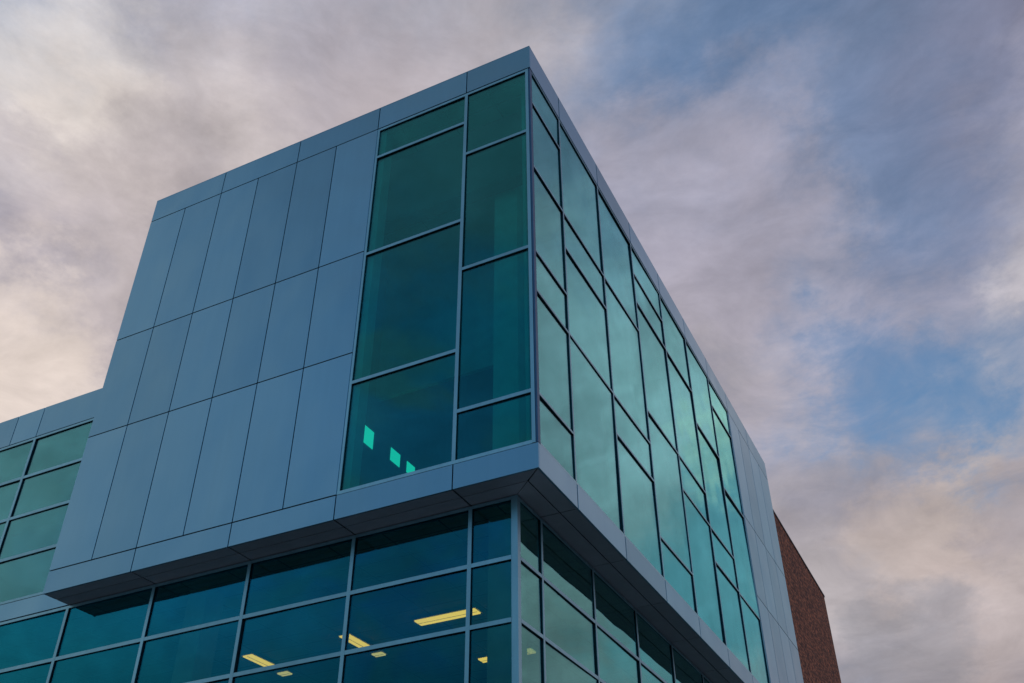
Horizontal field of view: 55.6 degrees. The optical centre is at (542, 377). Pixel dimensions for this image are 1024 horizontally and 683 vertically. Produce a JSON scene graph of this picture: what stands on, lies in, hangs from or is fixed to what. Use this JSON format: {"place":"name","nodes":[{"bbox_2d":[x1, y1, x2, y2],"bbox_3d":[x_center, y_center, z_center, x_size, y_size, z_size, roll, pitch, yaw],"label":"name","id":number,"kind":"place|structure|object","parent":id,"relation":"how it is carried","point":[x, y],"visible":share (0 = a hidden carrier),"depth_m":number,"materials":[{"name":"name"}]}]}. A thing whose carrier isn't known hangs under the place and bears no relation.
{"place":"outdoors","nodes":[
{"label":"outdoors","id":0,"kind":"place"},
{"bbox_2d":[0,46,803,682],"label":"office building","id":1,"kind":"structure","parent":0,"point":[380,378],"depth_m":22.03,"materials":[{"name":"teal glass"}]},
{"bbox_2d":[241,651,277,666],"bbox_3d":[-6.788,6.773,23.238,0.340,0.092,0.950,-16,-38,20],"label":"strip light","id":2,"kind":"object","parent":1,"relation":"attached to","point":[257,658],"visible":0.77,"depth_m":23.11,"materials":[{"name":"yellow plastic"}]},
{"bbox_2d":[275,668,294,675],"bbox_3d":[-6.383,7.315,24.015,0.370,0.092,0.290,-16,-38,20],"label":"square downlight","id":3,"kind":"object","parent":1,"relation":"attached to","point":[285,672],"visible":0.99,"depth_m":23.95,"materials":[{"name":"yellow plastic"}]},
{"bbox_2d":[337,631,373,647],"bbox_3d":[-4.295,6.083,22.363,0.340,0.092,1.050,-16,-38,20],"label":"strip light","id":4,"kind":"object","parent":1,"relation":"attached to","point":[356,640],"visible":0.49,"depth_m":22.27,"materials":[{"name":"yellow plastic"}]},
{"bbox_2d":[369,649,387,656],"bbox_3d":[-3.896,6.563,23.053,0.350,0.092,0.270,-16,-38,20],"label":"square downlight","id":5,"kind":"object","parent":1,"relation":"attached to","point":[379,653],"visible":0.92,"depth_m":22.99,"materials":[{"name":"yellow plastic"}]},
{"bbox_2d":[412,605,482,625],"bbox_3d":[-2.090,5.228,21.243,1.570,0.092,0.370,-16,-38,20],"label":"strip light","id":6,"kind":"object","parent":1,"relation":"attached to","point":[442,616],"visible":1,"depth_m":21.18,"materials":[{"name":"yellow plastic"}]},
{"bbox_2d":[476,654,486,662],"bbox_3d":[-1.345,6.812,23.502,0.440,0.092,0.340,-16,-38,20],"label":"square downlight","id":7,"kind":"object","parent":1,"relation":"attached to","point":[482,658],"visible":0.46,"depth_m":23.43,"materials":[{"name":"yellow plastic"}]},
{"bbox_2d":[527,645,537,654],"bbox_3d":[-0.359,6.517,23.125,0.370,0.092,0.370,-16,-38,20],"label":"square downlight","id":8,"kind":"object","parent":1,"relation":"attached to","point":[531,649],"visible":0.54,"depth_m":23.06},
{"bbox_2d":[0,0,1023,682],"label":"sky","id":9,"kind":"structure","parent":0,"point":[827,195],"materials":[{"name":"grey"}]},
{"bbox_2d":[773,510,840,682],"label":"brick building","id":10,"kind":"structure","parent":0,"point":[815,646],"depth_m":42.89,"materials":[{"name":"brick"}]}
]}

